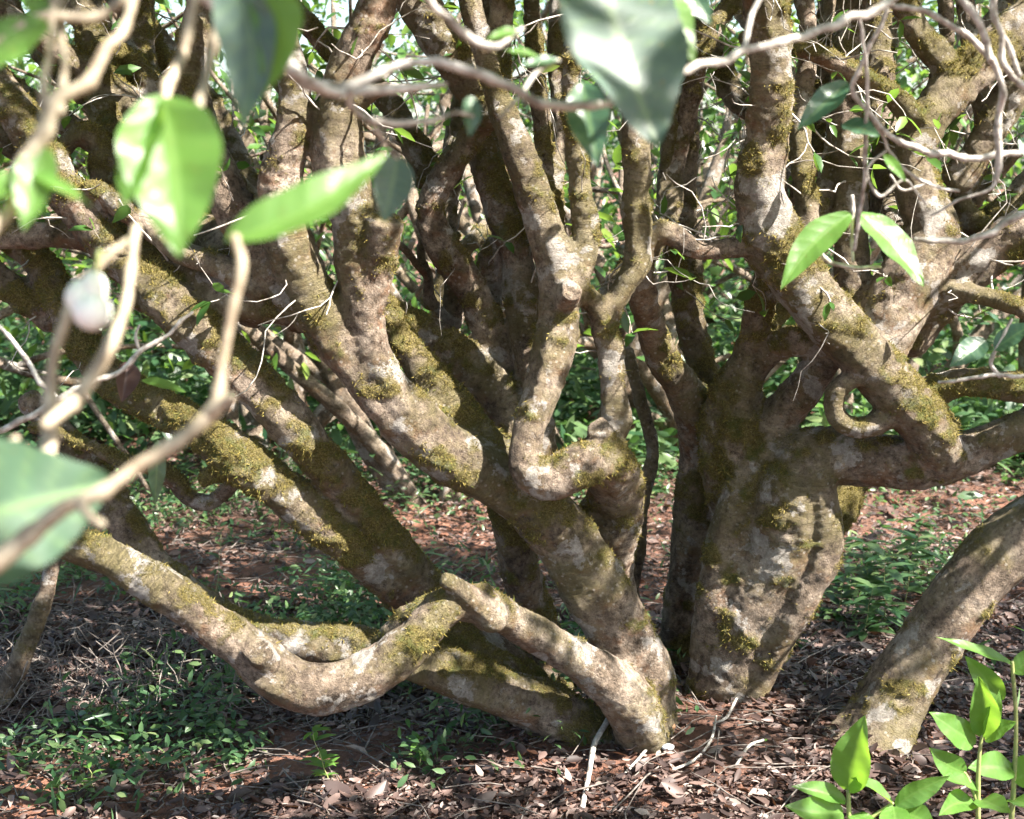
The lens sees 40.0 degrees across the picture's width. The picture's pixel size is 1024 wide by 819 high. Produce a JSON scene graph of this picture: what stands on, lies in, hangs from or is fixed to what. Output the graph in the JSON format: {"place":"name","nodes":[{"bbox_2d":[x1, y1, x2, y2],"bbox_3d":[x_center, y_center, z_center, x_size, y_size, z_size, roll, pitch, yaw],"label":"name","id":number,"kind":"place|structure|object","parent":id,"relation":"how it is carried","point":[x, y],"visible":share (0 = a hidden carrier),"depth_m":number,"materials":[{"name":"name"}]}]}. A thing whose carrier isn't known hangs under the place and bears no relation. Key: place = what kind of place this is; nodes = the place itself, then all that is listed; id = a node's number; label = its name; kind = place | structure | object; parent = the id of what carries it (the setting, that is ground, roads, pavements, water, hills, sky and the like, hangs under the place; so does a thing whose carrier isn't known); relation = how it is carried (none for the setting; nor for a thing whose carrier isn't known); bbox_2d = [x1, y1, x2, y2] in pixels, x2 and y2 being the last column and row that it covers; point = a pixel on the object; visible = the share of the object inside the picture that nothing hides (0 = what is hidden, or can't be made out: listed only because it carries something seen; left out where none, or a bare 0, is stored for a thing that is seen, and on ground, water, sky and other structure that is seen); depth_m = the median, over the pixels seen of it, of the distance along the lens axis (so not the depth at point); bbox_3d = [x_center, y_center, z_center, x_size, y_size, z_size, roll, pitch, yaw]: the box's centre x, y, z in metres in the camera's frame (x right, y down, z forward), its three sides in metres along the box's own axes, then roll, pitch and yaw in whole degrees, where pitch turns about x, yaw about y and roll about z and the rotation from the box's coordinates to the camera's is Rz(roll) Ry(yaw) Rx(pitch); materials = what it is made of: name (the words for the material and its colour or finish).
{"place":"outdoors","nodes":[
{"label":"outdoors","id":0,"kind":"place"},
{"bbox_2d":[0,311,193,503],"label":"tea branch","id":1,"kind":"object","parent":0,"point":[127,375],"visible":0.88,"depth_m":2.00,"materials":[{"name":"grey plant"}]},
{"bbox_2d":[0,153,385,585],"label":"tea branch","id":2,"kind":"object","parent":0,"point":[50,503],"visible":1,"depth_m":0.80,"materials":[{"name":"green plant"}]},
{"bbox_2d":[9,224,140,454],"bbox_3d":[-0.271,-0.009,0.829,0.123,0.197,0.041,-6,12,-33],"label":"tea branch","id":3,"kind":"object","parent":2,"relation":"on","point":[54,414],"visible":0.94,"depth_m":0.84,"materials":[{"name":"beige wood"}]},
{"bbox_2d":[0,0,137,231],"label":"tea branch","id":4,"kind":"object","parent":3,"relation":"on","point":[29,180],"visible":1,"depth_m":0.81,"materials":[{"name":"beige plant"}]},
{"bbox_2d":[0,0,126,66],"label":"tea branch","id":5,"kind":"object","parent":4,"relation":"attached to","point":[20,36],"visible":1,"depth_m":0.83,"materials":[{"name":"green plant"}]},
{"bbox_2d":[64,250,111,330],"bbox_3d":[-0.254,-0.071,0.843,0.024,0.048,0.030,-9,14,-42],"label":"flower bud","id":6,"kind":"object","parent":3,"relation":"attached to","point":[87,302],"visible":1,"depth_m":0.84,"materials":[{"name":"white plant"}]},
{"bbox_2d":[115,0,302,256],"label":"tea branch","id":7,"kind":"object","parent":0,"point":[169,151],"visible":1,"depth_m":0.79,"materials":[{"name":"green plant"}]},
{"bbox_2d":[0,169,1023,818],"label":"ground","id":8,"kind":"structure","parent":0,"point":[344,755],"depth_m":3.38,"materials":[{"name":"brown plant"}]},
{"bbox_2d":[0,451,64,710],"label":"sapling","id":9,"kind":"object","parent":8,"relation":"on","point":[25,646],"visible":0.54,"depth_m":3.54,"materials":[{"name":"brown plant"}]},
{"bbox_2d":[43,776,75,800],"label":"herb","id":10,"kind":"object","parent":8,"relation":"on","point":[55,780],"visible":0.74,"depth_m":3.03,"materials":[{"name":"green plant"}]},
{"bbox_2d":[81,762,105,788],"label":"herb","id":11,"kind":"object","parent":8,"relation":"on","point":[89,774],"visible":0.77,"depth_m":3.08,"materials":[{"name":"green plant"}]},
{"bbox_2d":[0,2,270,170],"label":"background tree","id":12,"kind":"object","parent":8,"relation":"on","point":[5,165],"visible":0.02,"depth_m":9.29,"materials":[{"name":"green plant"}]},
{"bbox_2d":[0,577,301,742],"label":"brush heap","id":13,"kind":"object","parent":8,"relation":"on","point":[123,681],"visible":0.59,"depth_m":3.60,"materials":[{"name":"brown wood"}]},
{"bbox_2d":[0,0,335,360],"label":"background tree","id":14,"kind":"object","parent":8,"relation":"on","point":[83,169],"visible":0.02,"depth_m":7.96,"materials":[{"name":"green plant"}]},
{"bbox_2d":[0,21,389,524],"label":"background tree","id":15,"kind":"object","parent":8,"relation":"on","point":[79,165],"visible":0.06,"depth_m":5.37,"materials":[{"name":"green plant"}]},
{"bbox_2d":[207,531,233,591],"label":"herb","id":16,"kind":"object","parent":8,"relation":"on","point":[218,569],"visible":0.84,"depth_m":4.42,"materials":[{"name":"green plant"}]},
{"bbox_2d":[0,0,504,468],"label":"background tree","id":17,"kind":"object","parent":8,"relation":"on","point":[323,415],"visible":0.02,"depth_m":6.15,"materials":[{"name":"green plant"}]},
{"bbox_2d":[6,0,611,334],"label":"background tree","id":18,"kind":"object","parent":8,"relation":"on","point":[544,12],"visible":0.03,"depth_m":8.54,"materials":[{"name":"green plant"}]},
{"bbox_2d":[300,724,338,777],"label":"herb","id":19,"kind":"object","parent":8,"relation":"on","point":[323,755],"visible":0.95,"depth_m":3.04,"materials":[{"name":"green plant"}]},
{"bbox_2d":[175,0,545,243],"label":"background tree","id":20,"kind":"object","parent":8,"relation":"on","point":[375,59],"visible":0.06,"depth_m":10.42,"materials":[{"name":"green plant"}]},
{"bbox_2d":[0,0,741,753],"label":"tea tree","id":21,"kind":"object","parent":8,"relation":"on","point":[452,406],"visible":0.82,"depth_m":2.96,"materials":[{"name":"brown plant"}]},
{"bbox_2d":[3,0,745,503],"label":"background tree","id":22,"kind":"object","parent":8,"relation":"on","point":[339,404],"visible":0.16,"depth_m":5.66,"materials":[{"name":"brown plant"}]},
{"bbox_2d":[407,731,427,766],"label":"herb","id":23,"kind":"object","parent":8,"relation":"on","point":[414,745],"visible":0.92,"depth_m":3.14,"materials":[{"name":"green plant"}]},
{"bbox_2d":[0,0,995,452],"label":"background tree","id":24,"kind":"object","parent":8,"relation":"on","point":[654,388],"visible":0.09,"depth_m":6.26,"materials":[{"name":"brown plant"}]},
{"bbox_2d":[0,409,1023,812],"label":"ground cover","id":25,"kind":"object","parent":8,"relation":"on","point":[230,735],"visible":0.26,"depth_m":3.52,"materials":[{"name":"green plant"}]},
{"bbox_2d":[0,0,1023,504],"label":"undergrowth","id":26,"kind":"object","parent":8,"relation":"on","point":[972,412],"visible":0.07,"depth_m":7.07,"materials":[{"name":"green plant"}]},
{"bbox_2d":[0,519,1023,818],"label":"fallen twigs","id":27,"kind":"object","parent":8,"relation":"on","point":[272,551],"visible":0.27,"depth_m":3.31,"materials":[{"name":"brown wood"}]},
{"bbox_2d":[0,446,1023,818],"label":"grass","id":28,"kind":"structure","parent":8,"relation":"on","point":[442,562],"depth_m":4.12,"materials":[{"name":"green plant"}]},
{"bbox_2d":[579,718,608,807],"bbox_3d":[0.187,0.741,3.074,0.034,0.110,0.387,3,10,16],"label":"stick","id":29,"kind":"object","parent":8,"relation":"on","point":[602,729],"visible":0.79,"depth_m":3.05,"materials":[{"name":"white wood"}]},
{"bbox_2d":[219,8,1012,450],"bbox_3d":[0.310,-1.428,6.650,4.295,3.416,2.615,0,10,0],"label":"background tree","id":30,"kind":"object","parent":8,"relation":"on","point":[715,166],"visible":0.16,"depth_m":6.36,"materials":[{"name":"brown plant"}]},
{"bbox_2d":[624,749,646,772],"bbox_3d":[0.283,0.754,3.067,0.012,0.033,0.151,6,12,31],"label":"stick","id":31,"kind":"object","parent":8,"relation":"on","point":[640,756],"visible":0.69,"depth_m":3.04,"materials":[{"name":"white wood"}]},
{"bbox_2d":[330,0,961,338],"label":"background tree","id":32,"kind":"object","parent":8,"relation":"on","point":[720,286],"visible":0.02,"depth_m":10.94,"materials":[{"name":"green plant"}]},
{"bbox_2d":[662,743,673,750],"bbox_3d":[0.341,0.739,3.083,0.028,0.014,0.024,0,10,0],"label":"stone","id":33,"kind":"object","parent":8,"relation":"on","point":[668,746],"visible":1,"depth_m":3.08,"materials":[{"name":"white stone"}]},
{"bbox_2d":[672,715,716,769],"bbox_3d":[0.412,0.730,3.072,0.031,0.044,0.238,6,12,31],"label":"stick","id":34,"kind":"object","parent":8,"relation":"on","point":[701,753],"visible":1,"depth_m":3.06,"materials":[{"name":"beige wood"}]},
{"bbox_2d":[579,0,871,671],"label":"tea tree","id":35,"kind":"object","parent":8,"relation":"on","point":[683,384],"visible":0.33,"depth_m":3.45,"materials":[{"name":"brown plant"}]},
{"bbox_2d":[713,697,737,723],"bbox_3d":[0.497,0.690,3.218,0.025,0.013,0.150,5,11,28],"label":"stick","id":36,"kind":"object","parent":8,"relation":"on","point":[729,712],"visible":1,"depth_m":3.19,"materials":[{"name":"beige wood"}]},
{"bbox_2d":[735,739,764,766],"bbox_3d":[0.515,0.743,3.060,0.012,0.024,0.138,7,12,35],"label":"stick","id":37,"kind":"object","parent":8,"relation":"on","point":[749,746],"visible":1,"depth_m":3.06,"materials":[{"name":"white wood"}]},
{"bbox_2d":[566,0,973,423],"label":"background tree","id":38,"kind":"object","parent":8,"relation":"on","point":[709,113],"visible":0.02,"depth_m":7.84,"materials":[{"name":"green plant"}]},
{"bbox_2d":[548,0,1023,702],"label":"tea tree","id":39,"kind":"object","parent":8,"relation":"on","point":[784,494],"visible":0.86,"depth_m":3.13,"materials":[{"name":"brown plant"}]},
{"bbox_2d":[571,0,1023,416],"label":"background tree","id":40,"kind":"object","parent":8,"relation":"on","point":[985,331],"visible":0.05,"depth_m":6.85,"materials":[{"name":"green plant"}]},
{"bbox_2d":[795,639,812,649],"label":"herb","id":41,"kind":"object","parent":8,"relation":"on","point":[802,640],"visible":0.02,"depth_m":3.84,"materials":[{"name":"green plant"}]},
{"bbox_2d":[620,0,1023,367],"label":"background tree","id":42,"kind":"object","parent":8,"relation":"on","point":[1017,279],"visible":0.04,"depth_m":8.70,"materials":[{"name":"green plant"}]},
{"bbox_2d":[818,566,863,623],"bbox_3d":[0.979,0.557,4.196,0.152,0.166,0.141,0,10,0],"label":"herb","id":43,"kind":"object","parent":8,"relation":"on","point":[840,577],"visible":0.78,"depth_m":4.20,"materials":[{"name":"green plant"}]},
{"bbox_2d":[710,2,1013,184],"bbox_3d":[3.626,-2.234,8.727,4.542,4.268,4.585,0,10,0],"label":"background tree","id":44,"kind":"object","parent":8,"relation":"on","point":[926,71],"visible":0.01,"depth_m":8.25,"materials":[{"name":"green plant"}]},
{"bbox_2d":[785,716,949,818],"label":"tea seedling","id":45,"kind":"object","parent":8,"relation":"on","point":[850,765],"visible":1,"depth_m":2.56,"materials":[{"name":"green plant"}]},
{"bbox_2d":[844,537,890,583],"bbox_3d":[1.121,0.501,4.470,0.157,0.190,0.176,-6,12,-32],"label":"herb","id":46,"kind":"object","parent":8,"relation":"on","point":[865,556],"visible":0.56,"depth_m":4.47,"materials":[{"name":"green plant"}]},
{"bbox_2d":[843,577,898,641],"bbox_3d":[1.012,0.577,4.013,0.161,0.174,0.152,-9,13,-40],"label":"herb","id":47,"kind":"object","parent":8,"relation":"on","point":[872,590],"visible":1,"depth_m":4.02,"materials":[{"name":"green plant"}]},
{"bbox_2d":[850,541,917,626],"bbox_3d":[1.096,0.532,4.137,0.194,0.246,0.172,5,11,25],"label":"herb","id":48,"kind":"object","parent":8,"relation":"on","point":[893,573],"visible":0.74,"depth_m":4.14,"materials":[{"name":"green plant"}]},
{"bbox_2d":[879,528,943,601],"bbox_3d":[1.259,0.488,4.421,0.191,0.222,0.197,-8,13,-38],"label":"herb","id":49,"kind":"object","parent":8,"relation":"on","point":[916,584],"visible":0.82,"depth_m":4.41,"materials":[{"name":"green plant"}]},
{"bbox_2d":[897,513,940,563],"bbox_3d":[1.386,0.433,4.814,0.146,0.182,0.153,0,10,0],"label":"herb","id":50,"kind":"object","parent":8,"relation":"on","point":[919,524],"visible":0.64,"depth_m":4.79,"materials":[{"name":"green plant"}]},
{"bbox_2d":[821,494,1023,760],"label":"tea tree","id":51,"kind":"object","parent":8,"relation":"on","point":[979,576],"visible":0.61,"depth_m":3.12,"materials":[{"name":"brown plant"}]},
{"bbox_2d":[860,0,1023,371],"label":"background tree","id":52,"kind":"object","parent":8,"relation":"on","point":[1021,342],"visible":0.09,"depth_m":6.64,"materials":[{"name":"green plant"}]},
{"bbox_2d":[871,57,1015,179],"bbox_3d":[5.194,-2.724,9.873,4.635,4.666,5.376,0,10,0],"label":"background tree","id":53,"kind":"object","parent":8,"relation":"on","point":[1013,175],"visible":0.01,"depth_m":9.78,"materials":[{"name":"green plant"}]},
{"bbox_2d":[929,676,1015,818],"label":"tea seedling","id":54,"kind":"object","parent":8,"relation":"on","point":[988,723],"visible":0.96,"depth_m":2.62,"materials":[{"name":"green plant"}]},
{"bbox_2d":[942,684,1009,701],"bbox_3d":[1.179,0.716,3.612,0.186,0.052,0.078,0,10,0],"label":"stick","id":55,"kind":"object","parent":8,"relation":"on","point":[947,686],"visible":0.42,"depth_m":3.59,"materials":[{"name":"wood"}]},
{"bbox_2d":[937,637,1023,818],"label":"tea seedling","id":56,"kind":"object","parent":8,"relation":"on","point":[997,765],"visible":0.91,"depth_m":2.71,"materials":[{"name":"green plant"}]},
{"bbox_2d":[6,0,1023,168],"label":"sky","id":57,"kind":"structure","parent":0,"point":[340,22],"materials":[{"name":"white"}]},
{"bbox_2d":[199,0,896,221],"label":"tea branch","id":58,"kind":"object","parent":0,"point":[631,57],"visible":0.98,"depth_m":1.06,"materials":[{"name":"grey plant"}]},
{"bbox_2d":[781,195,923,288],"bbox_3d":[0.460,-0.229,1.917,0.194,0.126,0.054,0,10,0],"label":"tea branch","id":59,"kind":"object","parent":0,"point":[816,238],"visible":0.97,"depth_m":1.92,"materials":[{"name":"green plant"}]},
{"bbox_2d":[797,0,1023,250],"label":"tea branch","id":60,"kind":"object","parent":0,"point":[825,99],"visible":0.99,"depth_m":1.70,"materials":[{"name":"grey plant"}]},
{"bbox_2d":[889,174,1023,244],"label":"tea branch","id":61,"kind":"object","parent":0,"point":[1000,225],"visible":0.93,"depth_m":1.98,"materials":[{"name":"grey plant"}]},
{"bbox_2d":[938,312,1023,383],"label":"tea branch","id":62,"kind":"object","parent":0,"point":[970,349],"visible":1,"depth_m":2.11,"materials":[{"name":"green plant"}]}
]}

